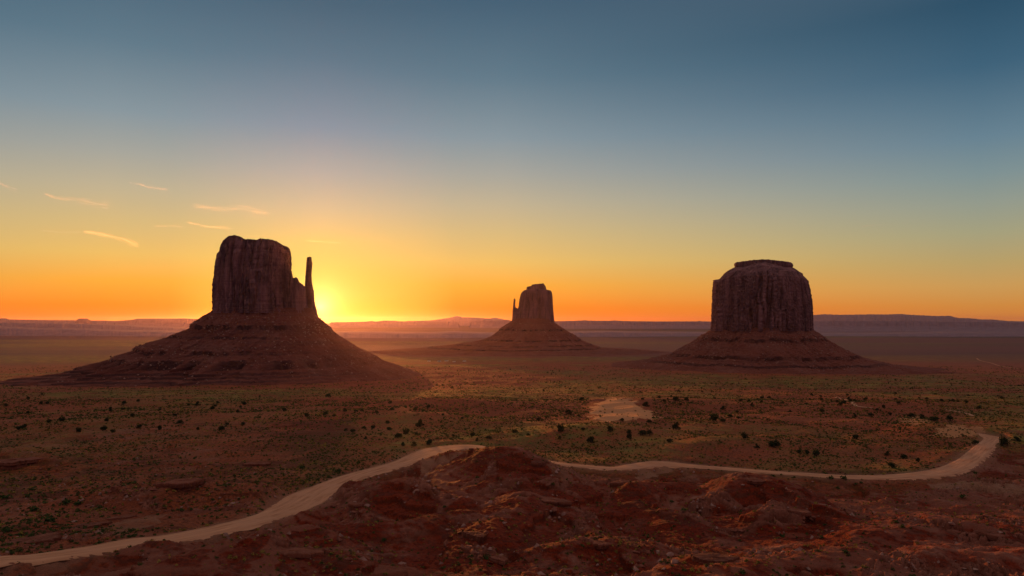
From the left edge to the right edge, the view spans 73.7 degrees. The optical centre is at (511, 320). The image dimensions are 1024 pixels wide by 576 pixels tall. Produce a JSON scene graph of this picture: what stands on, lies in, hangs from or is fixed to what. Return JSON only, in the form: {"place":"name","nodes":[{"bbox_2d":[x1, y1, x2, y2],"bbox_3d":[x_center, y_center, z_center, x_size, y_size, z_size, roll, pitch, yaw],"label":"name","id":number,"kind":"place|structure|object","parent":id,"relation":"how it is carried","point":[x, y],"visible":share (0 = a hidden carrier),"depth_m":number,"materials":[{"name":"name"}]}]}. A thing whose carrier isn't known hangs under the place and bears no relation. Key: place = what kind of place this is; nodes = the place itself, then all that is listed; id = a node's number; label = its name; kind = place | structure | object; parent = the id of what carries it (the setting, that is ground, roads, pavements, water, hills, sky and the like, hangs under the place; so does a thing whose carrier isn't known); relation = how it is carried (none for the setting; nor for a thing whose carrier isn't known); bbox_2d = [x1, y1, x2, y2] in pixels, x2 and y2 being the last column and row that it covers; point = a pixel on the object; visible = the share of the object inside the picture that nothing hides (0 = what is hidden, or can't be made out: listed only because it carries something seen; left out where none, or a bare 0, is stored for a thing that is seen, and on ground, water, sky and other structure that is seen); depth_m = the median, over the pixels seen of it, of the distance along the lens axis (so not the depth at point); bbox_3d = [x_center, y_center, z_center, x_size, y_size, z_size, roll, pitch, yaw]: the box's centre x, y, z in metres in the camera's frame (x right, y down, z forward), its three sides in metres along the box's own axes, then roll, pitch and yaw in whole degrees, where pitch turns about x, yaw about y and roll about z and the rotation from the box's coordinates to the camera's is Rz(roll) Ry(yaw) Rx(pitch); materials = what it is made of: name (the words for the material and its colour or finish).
{"place":"outdoors","nodes":[
{"label":"outdoors","id":0,"kind":"place"},
{"bbox_2d":[0,318,114,324],"bbox_3d":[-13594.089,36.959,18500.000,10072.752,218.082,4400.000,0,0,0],"label":"mesa","id":1,"kind":"structure","parent":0,"point":[3,320],"depth_m":17287.27,"materials":[{"name":"brown stone"}]},
{"bbox_2d":[0,326,180,335],"bbox_3d":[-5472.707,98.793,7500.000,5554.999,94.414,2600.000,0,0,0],"label":"hills","id":2,"kind":"structure","parent":0,"point":[14,331],"depth_m":6612.37,"materials":[{"name":"brown stone"}]},
{"bbox_2d":[0,323,189,330],"bbox_3d":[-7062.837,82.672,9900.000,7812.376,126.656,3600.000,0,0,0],"label":"hills","id":3,"kind":"structure","parent":0,"point":[72,325],"depth_m":8670.37,"materials":[{"name":"brown stone"}]},
{"bbox_2d":[329,321,459,327],"bbox_3d":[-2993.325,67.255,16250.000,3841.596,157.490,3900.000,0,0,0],"label":"mesa","id":4,"kind":"structure","parent":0,"point":[397,324],"depth_m":15150.34,"materials":[{"name":"brown stone"}]},
{"bbox_2d":[335,331,495,337],"bbox_3d":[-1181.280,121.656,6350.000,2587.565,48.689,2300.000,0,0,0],"label":"hills","id":5,"kind":"structure","parent":0,"point":[394,334],"depth_m":5643.84,"materials":[{"name":"brown stone"}]},
{"bbox_2d":[419,316,510,325],"bbox_3d":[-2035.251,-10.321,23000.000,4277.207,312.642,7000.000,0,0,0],"label":"mountain","id":6,"kind":"structure","parent":0,"point":[463,321],"depth_m":21063.99,"materials":[{"name":"brown stone"}]},
{"bbox_2d":[0,433,998,567],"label":"road","id":7,"kind":"structure","parent":0,"point":[321,493],"depth_m":268.82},
{"bbox_2d":[0,323,1023,575],"bbox_3d":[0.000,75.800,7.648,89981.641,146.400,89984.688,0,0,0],"label":"ground","id":8,"kind":"structure","parent":0,"point":[400,501],"depth_m":293.75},
{"bbox_2d":[0,494,12,499],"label":"shrub","id":9,"kind":"object","parent":8,"relation":"on","point":[4,496],"visible":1,"depth_m":232.85,"materials":[{"name":"green plant"}]},
{"bbox_2d":[2,526,13,532],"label":"shrub","id":10,"kind":"object","parent":8,"relation":"on","point":[6,529],"visible":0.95,"depth_m":170.09,"materials":[{"name":"green plant"}]},
{"bbox_2d":[0,457,43,469],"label":"rock outcrop","id":11,"kind":"object","parent":8,"relation":"on","point":[12,463],"visible":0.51,"depth_m":300.63,"materials":[{"name":"brown stone"}]},
{"bbox_2d":[2,532,61,544],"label":"rock outcrop","id":12,"kind":"object","parent":8,"relation":"on","point":[46,537],"visible":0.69,"depth_m":157.35,"materials":[{"name":"brown stone"}]},
{"bbox_2d":[42,516,57,521],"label":"shrub","id":13,"kind":"object","parent":8,"relation":"on","point":[47,518],"visible":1,"depth_m":186.84,"materials":[{"name":"green plant"}]},
{"bbox_2d":[62,498,72,503],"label":"shrub","id":14,"kind":"object","parent":8,"relation":"on","point":[66,500],"visible":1,"depth_m":216.17,"materials":[{"name":"green plant"}]},
{"bbox_2d":[75,318,92,323],"bbox_3d":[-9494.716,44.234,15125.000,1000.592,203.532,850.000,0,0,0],"label":"mesa","id":15,"kind":"structure","parent":8,"relation":"on","point":[83,321],"depth_m":14940.52,"materials":[{"name":"brown stone"}]},
{"bbox_2d":[67,521,111,528],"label":"rock outcrop","id":16,"kind":"object","parent":8,"relation":"on","point":[90,524],"visible":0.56,"depth_m":184.01,"materials":[{"name":"brown stone"}]},
{"bbox_2d":[114,318,196,326],"bbox_3d":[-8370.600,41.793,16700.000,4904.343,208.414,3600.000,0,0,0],"label":"mesa","id":17,"kind":"structure","parent":8,"relation":"on","point":[182,322],"depth_m":15607.80,"materials":[{"name":"brown stone"}]},
{"bbox_2d":[156,477,204,490],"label":"rock outcrop","id":18,"kind":"object","parent":8,"relation":"on","point":[187,484],"visible":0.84,"depth_m":224.22,"materials":[{"name":"brown stone"}]},
{"bbox_2d":[0,235,421,387],"bbox_3d":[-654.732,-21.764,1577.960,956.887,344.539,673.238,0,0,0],"label":"butte","id":19,"kind":"object","parent":8,"relation":"on","point":[253,277],"visible":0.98,"depth_m":1489.94,"materials":[{"name":"stone"}]},
{"bbox_2d":[242,462,270,465],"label":"rock outcrop","id":20,"kind":"object","parent":8,"relation":"on","point":[257,464],"visible":0.79,"depth_m":309.65,"materials":[{"name":"brown stone"}]},
{"bbox_2d":[278,548,323,558],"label":"rock outcrop","id":21,"kind":"object","parent":8,"relation":"on","point":[297,553],"visible":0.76,"depth_m":140.29,"materials":[{"name":"brown stone"}]},
{"bbox_2d":[348,502,364,510],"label":"rock outcrop","id":22,"kind":"object","parent":8,"relation":"on","point":[353,505],"visible":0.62,"depth_m":194.66,"materials":[{"name":"brown stone"}]},
{"bbox_2d":[394,433,401,438],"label":"juniper","id":23,"kind":"object","parent":8,"relation":"on","point":[398,435],"visible":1,"depth_m":420.51,"materials":[{"name":"green plant"}]},
{"bbox_2d":[415,419,424,426],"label":"juniper","id":24,"kind":"object","parent":8,"relation":"on","point":[419,423],"visible":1,"depth_m":467.76,"materials":[{"name":"green plant"}]},
{"bbox_2d":[463,531,486,542],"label":"rock outcrop","id":25,"kind":"object","parent":8,"relation":"on","point":[479,537],"visible":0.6,"depth_m":161.02,"materials":[{"name":"brown stone"}]},
{"bbox_2d":[469,320,509,327],"bbox_3d":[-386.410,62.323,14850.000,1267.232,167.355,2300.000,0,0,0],"label":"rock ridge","id":26,"kind":"object","parent":8,"relation":"on","point":[487,324],"visible":0.66,"depth_m":14301.95,"materials":[{"name":"brown stone"}]},
{"bbox_2d":[489,555,508,566],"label":"rock outcrop","id":27,"kind":"object","parent":8,"relation":"on","point":[500,560],"visible":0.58,"depth_m":146.34,"materials":[{"name":"brown stone"}]},
{"bbox_2d":[0,365,1023,575],"bbox_3d":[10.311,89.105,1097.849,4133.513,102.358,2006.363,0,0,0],"label":"scrub","id":28,"kind":"object","parent":8,"relation":"on","point":[304,481],"visible":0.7,"depth_m":437.94,"materials":[{"name":"green plant"}]},
{"bbox_2d":[0,315,1023,575],"bbox_3d":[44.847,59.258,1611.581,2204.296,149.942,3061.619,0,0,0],"label":"rubble","id":29,"kind":"object","parent":8,"relation":"on","point":[478,547],"visible":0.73,"depth_m":230.29,"materials":[{"name":"brown stone"}]},
{"bbox_2d":[369,283,669,355],"bbox_3d":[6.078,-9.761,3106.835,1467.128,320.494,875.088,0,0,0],"label":"butte","id":30,"kind":"object","parent":8,"relation":"on","point":[534,310],"visible":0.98,"depth_m":2953.34,"materials":[{"name":"stone"}]},
{"bbox_2d":[531,460,545,466],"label":"rock outcrop","id":31,"kind":"object","parent":8,"relation":"on","point":[535,463],"visible":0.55,"depth_m":252.94,"materials":[{"name":"brown stone"}]},
{"bbox_2d":[540,498,571,507],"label":"rock outcrop","id":32,"kind":"object","parent":8,"relation":"on","point":[558,502],"visible":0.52,"depth_m":201.85,"materials":[{"name":"brown stone"}]},
{"bbox_2d":[557,424,564,431],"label":"juniper","id":33,"kind":"object","parent":8,"relation":"on","point":[560,428],"visible":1,"depth_m":410.08,"materials":[{"name":"green plant"}]},
{"bbox_2d":[586,436,595,442],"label":"juniper","id":34,"kind":"object","parent":8,"relation":"on","point":[590,439],"visible":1,"depth_m":388.29,"materials":[{"name":"green plant"}]},
{"bbox_2d":[592,540,612,550],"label":"rock outcrop","id":35,"kind":"object","parent":8,"relation":"on","point":[600,545],"visible":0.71,"depth_m":155.56,"materials":[{"name":"brown stone"}]},
{"bbox_2d":[610,481,631,486],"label":"rock outcrop","id":36,"kind":"object","parent":8,"relation":"on","point":[616,483],"visible":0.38,"depth_m":244.84,"materials":[{"name":"brown stone"}]},
{"bbox_2d":[555,320,710,328],"bbox_3d":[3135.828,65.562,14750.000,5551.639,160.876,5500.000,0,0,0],"label":"mesa","id":37,"kind":"structure","parent":8,"relation":"on","point":[587,324],"depth_m":13095.10,"materials":[{"name":"brown stone"}]},
{"bbox_2d":[671,559,678,563],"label":"boulder","id":38,"kind":"object","parent":8,"relation":"on","point":[673,561],"visible":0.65,"depth_m":137.26,"materials":[{"name":"brown stone"}]},
{"bbox_2d":[672,422,680,429],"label":"juniper","id":39,"kind":"object","parent":8,"relation":"on","point":[675,425],"visible":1,"depth_m":429.04,"materials":[{"name":"green plant"}]},
{"bbox_2d":[709,413,718,420],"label":"juniper","id":40,"kind":"object","parent":8,"relation":"on","point":[714,416],"visible":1,"depth_m":485.45,"materials":[{"name":"green plant"}]},
{"bbox_2d":[691,552,739,564],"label":"rock outcrop","id":41,"kind":"object","parent":8,"relation":"on","point":[707,558],"visible":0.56,"depth_m":135.54,"materials":[{"name":"brown stone"}]},
{"bbox_2d":[741,431,747,438],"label":"juniper","id":42,"kind":"object","parent":8,"relation":"on","point":[743,434],"visible":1,"depth_m":364.93,"materials":[{"name":"green plant"}]},
{"bbox_2d":[747,478,765,485],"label":"rock outcrop","id":43,"kind":"object","parent":8,"relation":"on","point":[755,481],"visible":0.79,"depth_m":232.27,"materials":[{"name":"brown stone"}]},
{"bbox_2d":[768,440,780,446],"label":"juniper","id":44,"kind":"object","parent":8,"relation":"on","point":[774,443],"visible":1,"depth_m":353.20,"materials":[{"name":"green plant"}]},
{"bbox_2d":[611,259,956,374],"bbox_3d":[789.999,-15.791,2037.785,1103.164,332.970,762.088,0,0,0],"label":"butte","id":45,"kind":"object","parent":8,"relation":"on","point":[761,300],"visible":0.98,"depth_m":1919.47,"materials":[{"name":"stone"}]},
{"bbox_2d":[787,508,811,518],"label":"rock outcrop","id":46,"kind":"object","parent":8,"relation":"on","point":[805,513],"visible":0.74,"depth_m":196.21,"materials":[{"name":"brown stone"}]},
{"bbox_2d":[812,449,819,455],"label":"juniper","id":47,"kind":"object","parent":8,"relation":"on","point":[817,452],"visible":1,"depth_m":332.63,"materials":[{"name":"green plant"}]},
{"bbox_2d":[888,462,896,467],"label":"juniper","id":48,"kind":"object","parent":8,"relation":"on","point":[890,464],"visible":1,"depth_m":302.94,"materials":[{"name":"green plant"}]},
{"bbox_2d":[907,412,916,416],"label":"juniper","id":49,"kind":"object","parent":8,"relation":"on","point":[911,415],"visible":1,"depth_m":546.13,"materials":[{"name":"green plant"}]},
{"bbox_2d":[813,320,1023,331],"bbox_3d":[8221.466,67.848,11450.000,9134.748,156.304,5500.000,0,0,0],"label":"mesa","id":50,"kind":"structure","parent":8,"relation":"on","point":[876,326],"depth_m":9750.49,"materials":[{"name":"brown stone"}]},
{"bbox_2d":[928,416,938,420],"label":"juniper","id":51,"kind":"object","parent":8,"relation":"on","point":[932,418],"visible":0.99,"depth_m":515.02,"materials":[{"name":"green plant"}]},
{"bbox_2d":[946,415,953,420],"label":"juniper","id":52,"kind":"object","parent":8,"relation":"on","point":[948,417],"visible":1,"depth_m":523.68,"materials":[{"name":"green plant"}]},
{"bbox_2d":[975,530,1005,540],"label":"rock outcrop","id":53,"kind":"object","parent":8,"relation":"on","point":[991,536],"visible":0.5,"depth_m":166.91,"materials":[{"name":"brown stone"}]},
{"bbox_2d":[999,435,1009,445],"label":"juniper","id":54,"kind":"object","parent":8,"relation":"on","point":[1003,440],"visible":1,"depth_m":388.21,"materials":[{"name":"green plant"}]},
{"bbox_2d":[0,0,1023,322],"label":"sky","id":55,"kind":"structure","parent":0,"point":[429,160],"materials":[{"name":"blue"}]},
{"bbox_2d":[568,331,1023,336],"bbox_3d":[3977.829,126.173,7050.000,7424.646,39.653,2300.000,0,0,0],"label":"hills","id":56,"kind":"structure","parent":0,"point":[680,334],"depth_m":6353.40,"materials":[{"name":"brown stone"}]},
{"bbox_2d":[835,397,871,407],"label":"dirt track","id":57,"kind":"structure","parent":0,"point":[853,404],"depth_m":612.82,"materials":[{"name":"brown soil"}]},
{"bbox_2d":[813,314,1023,321],"bbox_3d":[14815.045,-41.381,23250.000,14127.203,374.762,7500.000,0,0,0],"label":"mountain","id":58,"kind":"structure","parent":0,"point":[871,317],"depth_m":21066.17,"materials":[{"name":"brown stone"}]}
]}

